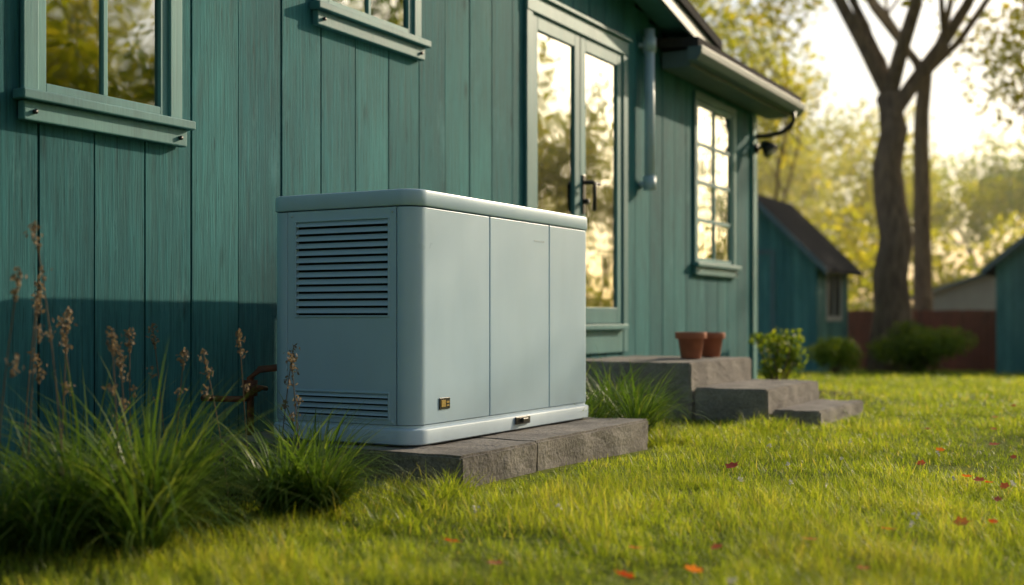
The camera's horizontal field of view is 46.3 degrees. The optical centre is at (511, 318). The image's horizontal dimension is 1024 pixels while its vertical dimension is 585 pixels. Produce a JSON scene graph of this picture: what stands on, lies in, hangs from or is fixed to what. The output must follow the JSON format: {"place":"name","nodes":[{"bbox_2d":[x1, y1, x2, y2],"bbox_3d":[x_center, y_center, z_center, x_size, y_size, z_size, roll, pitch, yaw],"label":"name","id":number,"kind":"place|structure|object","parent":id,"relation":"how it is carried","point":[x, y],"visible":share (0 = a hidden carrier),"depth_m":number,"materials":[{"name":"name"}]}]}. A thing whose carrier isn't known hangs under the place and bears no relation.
{"place":"outdoors","nodes":[
{"label":"outdoors","id":0,"kind":"place"},
{"bbox_2d":[0,220,137,554],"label":"dry seed grass","id":1,"kind":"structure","parent":0,"point":[65,326],"depth_m":3.12,"materials":[{"name":"brown plant"}]},
{"bbox_2d":[0,340,347,569],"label":"ornamental grass","id":2,"kind":"object","parent":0,"point":[87,492],"depth_m":2.98,"materials":[{"name":"green plant"}]},
{"bbox_2d":[15,389,419,553],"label":"ornamental grass","id":3,"kind":"object","parent":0,"point":[314,475],"depth_m":3.44,"materials":[{"name":"green plant"}]},
{"bbox_2d":[0,0,750,494],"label":"wall boards","id":4,"kind":"object","parent":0,"point":[178,246],"depth_m":4.89,"materials":[{"name":"teal wood"}]},
{"bbox_2d":[0,367,1023,584],"bbox_3d":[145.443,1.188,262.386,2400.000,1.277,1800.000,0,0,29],"label":"ground","id":5,"kind":"structure","parent":0,"point":[653,578],"depth_m":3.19,"materials":[{"name":"green plant"}]},
{"bbox_2d":[0,406,270,513],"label":"ornamental grass","id":6,"kind":"object","parent":5,"relation":"on","point":[229,465],"depth_m":3.95,"materials":[{"name":"green plant"}]},
{"bbox_2d":[146,323,302,508],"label":"dry seed grass","id":7,"kind":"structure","parent":5,"relation":"on","point":[240,352],"depth_m":3.70,"materials":[{"name":"brown plant"}]},
{"bbox_2d":[201,364,276,434],"bbox_3d":[-0.991,0.408,4.618,0.444,0.464,0.173,0,0,-11],"label":"gas pipe","id":8,"kind":"object","parent":5,"relation":"on","point":[254,383],"visible":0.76,"depth_m":4.62,"materials":[{"name":"brown metal"}]},
{"bbox_2d":[198,417,647,487],"bbox_3d":[-0.283,0.571,4.925,1.176,0.245,1.624,0,0,29],"label":"concrete pad","id":9,"kind":"object","parent":5,"relation":"on","point":[514,453],"visible":0.3,"depth_m":4.36,"materials":[{"name":"grey concrete"}]},
{"bbox_2d":[274,189,587,445],"bbox_3d":[-0.266,-0.006,4.940,0.699,0.908,1.455,0,0,29],"label":"standby generator","id":10,"kind":"object","parent":9,"relation":"on","point":[419,317],"visible":0.96,"depth_m":4.39,"materials":[{"name":"metal"}]},
{"bbox_2d":[288,207,396,424],"bbox_3d":[-0.615,-0.008,4.323,0.483,0.767,0.014,0,0,29],"label":"end door","id":11,"kind":"structure","parent":10,"relation":"in","point":[359,354],"depth_m":4.31,"materials":[{"name":"metal"}]},
{"bbox_2d":[586,355,862,425],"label":"concrete steps","id":12,"kind":"structure","parent":5,"relation":"on","point":[734,386],"depth_m":6.92,"materials":[{"name":"grey concrete"}]},
{"bbox_2d":[675,332,706,358],"bbox_3d":[1.120,0.170,7.497,0.198,0.165,0.198,0,0,29],"label":"flower pot","id":13,"kind":"object","parent":12,"relation":"on","point":[690,345],"visible":1,"depth_m":7.43,"materials":[{"name":"ceramic"}]},
{"bbox_2d":[701,332,724,356],"bbox_3d":[1.300,0.174,7.832,0.190,0.159,0.190,0,0,29],"label":"flower pot","id":14,"kind":"object","parent":12,"relation":"on","point":[712,343],"visible":0.7,"depth_m":7.77,"materials":[{"name":"ceramic"}]},
{"bbox_2d":[443,400,1016,584],"bbox_3d":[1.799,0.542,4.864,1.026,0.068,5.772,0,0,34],"label":"fallen leaves","id":15,"kind":"object","parent":5,"relation":"on","point":[963,521],"visible":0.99,"depth_m":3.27,"materials":[{"name":"orange plant"}]},
{"bbox_2d":[690,0,836,201],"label":"birch tree","id":16,"kind":"object","parent":5,"relation":"on","point":[729,17],"visible":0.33,"depth_m":37.53,"materials":[{"name":"green plant"}]},
{"bbox_2d":[748,327,807,379],"bbox_3d":[2.276,0.378,10.159,0.484,0.608,0.458,0,0,-7],"label":"bush","id":17,"kind":"object","parent":5,"relation":"on","point":[775,350],"visible":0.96,"depth_m":10.10,"materials":[{"name":"green plant"}]},
{"bbox_2d":[757,194,862,371],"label":"garden shed","id":18,"kind":"structure","parent":5,"relation":"on","point":[806,267],"depth_m":24.40,"materials":[{"name":"paint"}]},
{"bbox_2d":[826,272,841,320],"bbox_3d":[6.753,-0.465,25.104,0.028,1.050,1.300,0,0,29],"label":"side window frame","id":19,"kind":"structure","parent":18,"relation":"in","point":[828,318],"depth_m":25.09,"materials":[{"name":"wood"}]},
{"bbox_2d":[828,275,839,315],"bbox_3d":[6.746,-0.465,25.107,0.008,0.850,1.060,0,0,29],"label":"side window glass","id":20,"kind":"structure","parent":18,"relation":"in","point":[830,277],"depth_m":25.08,"materials":[{"name":"grey glass"}]},
{"bbox_2d":[806,335,863,373],"bbox_3d":[5.953,0.697,21.890,1.072,0.788,0.769,0,0,-27],"label":"bush","id":21,"kind":"object","parent":5,"relation":"on","point":[832,353],"visible":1,"depth_m":21.80,"materials":[{"name":"green plant"}]},
{"bbox_2d":[726,18,1023,305],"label":"tree line","id":22,"kind":"object","parent":5,"relation":"on","point":[996,193],"visible":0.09,"depth_m":66.38,"materials":[{"name":"green plant"}]},
{"bbox_2d":[833,0,974,371],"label":"oak tree","id":23,"kind":"object","parent":5,"relation":"on","point":[891,297],"visible":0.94,"depth_m":27.00,"materials":[{"name":"brown plant"}]},
{"bbox_2d":[808,198,1023,309],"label":"shrub belt","id":24,"kind":"object","parent":5,"relation":"on","point":[851,247],"visible":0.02,"depth_m":51.43,"materials":[{"name":"green plant"}]},
{"bbox_2d":[865,320,977,372],"bbox_3d":[8.705,0.634,25.393,2.219,1.246,2.027,0,0,29],"label":"bush","id":25,"kind":"object","parent":5,"relation":"on","point":[924,349],"visible":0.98,"depth_m":25.13,"materials":[{"name":"green plant"}]},
{"bbox_2d":[848,310,995,371],"bbox_3d":[11.166,0.610,31.587,29.095,1.660,0.080,0,0,29],"label":"wooden fence","id":26,"kind":"object","parent":5,"relation":"on","point":[859,325],"visible":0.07,"depth_m":31.28,"materials":[{"name":"red paint"}]},
{"bbox_2d":[863,0,990,309],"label":"oak tree","id":27,"kind":"object","parent":5,"relation":"on","point":[922,276],"visible":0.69,"depth_m":34.24,"materials":[{"name":"brown plant"}]},
{"bbox_2d":[936,275,991,309],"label":"walls","id":28,"kind":"structure","parent":5,"relation":"on","point":[986,291],"depth_m":41.25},
{"bbox_2d":[933,275,995,367],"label":"boards","id":29,"kind":"object","parent":28,"relation":"on","point":[969,295],"visible":0.16,"depth_m":41.50,"materials":[{"name":"grey wood"}]},
{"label":"roof","id":30,"kind":"object","parent":28,"relation":"on","visible":0},
{"bbox_2d":[911,273,985,298],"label":"barge","id":31,"kind":"object","parent":30,"relation":"attached to","point":[957,282],"visible":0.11,"depth_m":41.36,"materials":[{"name":"paint"}]},
{"bbox_2d":[930,0,1023,134],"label":"birch tree","id":32,"kind":"object","parent":5,"relation":"on","point":[1017,97],"visible":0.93,"depth_m":35.13,"materials":[{"name":"green plant"}]},
{"bbox_2d":[977,0,1023,22],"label":"birch tree","id":33,"kind":"object","parent":5,"relation":"on","point":[1006,5],"visible":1,"depth_m":29.04,"materials":[{"name":"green plant"}]},
{"bbox_2d":[980,235,1023,373],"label":"garden shed","id":34,"kind":"structure","parent":5,"relation":"on","point":[1005,267],"depth_m":25.70,"materials":[{"name":"paint"}]},
{"bbox_3d":[-1.884,-1.310,3.560,0.093,3.800,16.400,0,0,29],"label":"wall","id":35,"kind":"object","parent":5,"relation":"on","visible":0},
{"bbox_2d":[20,0,181,118],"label":"casing","id":36,"kind":"object","parent":35,"relation":"attached to","point":[29,43],"visible":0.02,"depth_m":3.95,"materials":[{"name":"teal paint"}]},
{"bbox_2d":[46,0,156,105],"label":"glass","id":37,"kind":"object","parent":35,"relation":"attached to","point":[72,44],"visible":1,"depth_m":4.25,"materials":[{"name":"clear glass"}]},
{"bbox_2d":[39,0,167,115],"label":"sash","id":38,"kind":"object","parent":35,"relation":"attached to","point":[161,108],"visible":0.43,"depth_m":4.22,"materials":[{"name":"teal paint"}]},
{"bbox_2d":[13,87,195,147],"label":"sill","id":39,"kind":"structure","parent":35,"relation":"attached to","point":[64,111],"depth_m":4.15,"materials":[{"name":"teal paint"}]},
{"bbox_2d":[33,109,182,139],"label":"sill bolts","id":40,"kind":"object","parent":39,"relation":"attached to","point":[35,111],"visible":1,"depth_m":3.91,"materials":[{"name":"black metal"}]},
{"bbox_2d":[314,0,420,36],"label":"casing","id":41,"kind":"object","parent":35,"relation":"attached to","point":[416,17],"visible":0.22,"depth_m":5.92,"materials":[{"name":"teal paint"}]},
{"bbox_2d":[332,0,404,27],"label":"glass","id":42,"kind":"object","parent":35,"relation":"attached to","point":[392,11],"visible":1,"depth_m":5.74,"materials":[{"name":"glass"}]},
{"bbox_2d":[325,0,412,33],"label":"sash","id":43,"kind":"object","parent":35,"relation":"attached to","point":[408,28],"visible":0.38,"depth_m":5.74,"materials":[{"name":"teal paint"}]},
{"bbox_2d":[309,0,430,60],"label":"sill","id":44,"kind":"structure","parent":35,"relation":"attached to","point":[342,21],"depth_m":5.52,"materials":[{"name":"teal paint"}]},
{"bbox_2d":[533,13,621,323],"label":"door leaves","id":45,"kind":"object","parent":35,"relation":"attached to","point":[581,46],"visible":0.57,"depth_m":7.58,"materials":[{"name":"teal paint"}]},
{"bbox_2d":[538,32,614,307],"bbox_3d":[0.416,-0.885,7.573,0.004,1.636,1.158,0,0,29],"label":"glass","id":46,"kind":"object","parent":45,"relation":"in","point":[554,125],"visible":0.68,"depth_m":7.72,"materials":[{"name":"clear glass"}]},
{"bbox_2d":[582,175,585,213],"bbox_3d":[0.458,-0.785,7.601,0.009,0.250,0.044,0,0,29],"label":"handle plate","id":47,"kind":"object","parent":45,"relation":"attached to","point":[583,194],"visible":1,"depth_m":7.58,"materials":[{"name":"silver metal"}]},
{"bbox_2d":[584,180,600,210],"bbox_3d":[0.516,-0.776,7.617,0.078,0.194,0.118,0,0,29],"label":"door handle","id":48,"kind":"object","parent":47,"relation":"attached to","point":[587,201],"visible":1,"depth_m":7.57,"materials":[{"name":"black metal"}]},
{"bbox_2d":[524,0,631,351],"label":"casing","id":49,"kind":"object","parent":35,"relation":"attached to","point":[569,18],"visible":0.85,"depth_m":7.50,"materials":[{"name":"teal paint"}]},
{"bbox_2d":[586,324,628,353],"bbox_3d":[0.440,0.136,7.559,0.080,0.189,1.310,0,0,29],"label":"threshold","id":50,"kind":"object","parent":35,"relation":"attached to","point":[604,338],"visible":0.42,"depth_m":7.85,"materials":[{"name":"teal paint"}]},
{"bbox_2d":[639,28,655,190],"bbox_3d":[0.959,-1.465,8.421,0.109,1.130,0.100,0,0,29],"label":"downspout","id":51,"kind":"object","parent":35,"relation":"attached to","point":[648,47],"visible":1,"depth_m":8.38,"materials":[{"name":"paint"}]},
{"bbox_2d":[634,0,689,37],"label":"rake soffit","id":52,"kind":"structure","parent":35,"relation":"attached to","point":[660,16],"depth_m":8.55,"materials":[{"name":"green wood"}]},
{"bbox_2d":[635,0,721,49],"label":"roof","id":53,"kind":"structure","parent":35,"relation":"on","point":[688,7],"depth_m":8.74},
{"bbox_2d":[659,0,714,45],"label":"rake board","id":54,"kind":"object","parent":53,"relation":"attached to","point":[682,17],"depth_m":8.49,"materials":[{"name":"white wood"}]},
{"bbox_2d":[693,90,735,265],"bbox_3d":[1.665,-1.111,9.784,0.022,1.342,0.994,0,0,29],"label":"casing","id":55,"kind":"object","parent":35,"relation":"attached to","point":[710,101],"visible":0.88,"depth_m":9.46,"materials":[{"name":"teal paint"}]},
{"bbox_2d":[698,100,731,265],"bbox_3d":[1.648,-1.080,9.794,0.030,1.280,0.870,0,0,29],"label":"sash","id":56,"kind":"object","parent":35,"relation":"attached to","point":[714,110],"visible":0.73,"depth_m":9.86,"materials":[{"name":"teal paint"}]},
{"bbox_2d":[698,106,728,260],"bbox_3d":[1.645,-1.080,9.796,0.004,1.210,0.800,0,0,29],"label":"glass","id":57,"kind":"object","parent":56,"relation":"in","point":[705,174],"visible":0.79,"depth_m":9.78,"materials":[{"name":"clear glass"}]},
{"bbox_2d":[692,262,741,277],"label":"sill","id":58,"kind":"structure","parent":35,"relation":"attached to","point":[716,270],"depth_m":9.69,"materials":[{"name":"teal paint"}]},
{"bbox_2d":[656,37,800,101],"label":"eave roof","id":59,"kind":"structure","parent":35,"relation":"attached to","point":[670,44],"depth_m":8.77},
{"bbox_2d":[687,45,804,115],"bbox_3d":[1.961,-1.893,9.729,0.112,0.097,2.720,0,0,29],"label":"gutter","id":60,"kind":"object","parent":35,"relation":"attached to","point":[705,58],"visible":0.94,"depth_m":9.39,"materials":[{"name":"paint"}]},
{"bbox_2d":[756,112,795,138],"bbox_3d":[2.359,-1.724,10.723,0.378,0.252,0.059,0,0,-10],"label":"gutter elbow pipe","id":61,"kind":"object","parent":60,"relation":"attached to","point":[781,131],"visible":1,"depth_m":10.71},
{"bbox_2d":[751,112,756,379],"bbox_3d":[2.120,-0.625,10.712,0.122,2.530,0.123,0,0,29],"label":"corner board","id":62,"kind":"object","parent":35,"relation":"attached to","point":[753,245],"visible":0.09,"depth_m":10.64,"materials":[{"name":"teal paint"}]},
{"bbox_2d":[754,140,777,156],"bbox_3d":[2.245,-1.500,10.587,0.217,0.156,0.164,0,0,29],"label":"outdoor wall lamp","id":63,"kind":"object","parent":62,"relation":"attached to","point":[768,148],"visible":1,"depth_m":10.55,"materials":[{"name":"black metal"}]},
{"bbox_2d":[574,349,722,446],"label":"ornamental grass","id":64,"kind":"object","parent":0,"point":[626,401],"depth_m":5.78,"materials":[{"name":"green plant"}]},
{"bbox_2d":[662,50,789,119],"bbox_3d":[1.812,-1.880,9.812,0.225,0.120,2.560,0,0,29],"label":"eave box","id":65,"kind":"object","parent":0,"point":[678,64],"visible":0.79,"depth_m":9.37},
{"bbox_2d":[689,0,1023,310],"label":"sky","id":66,"kind":"structure","parent":0,"point":[956,129],"materials":[{"name":"white"}]}
]}

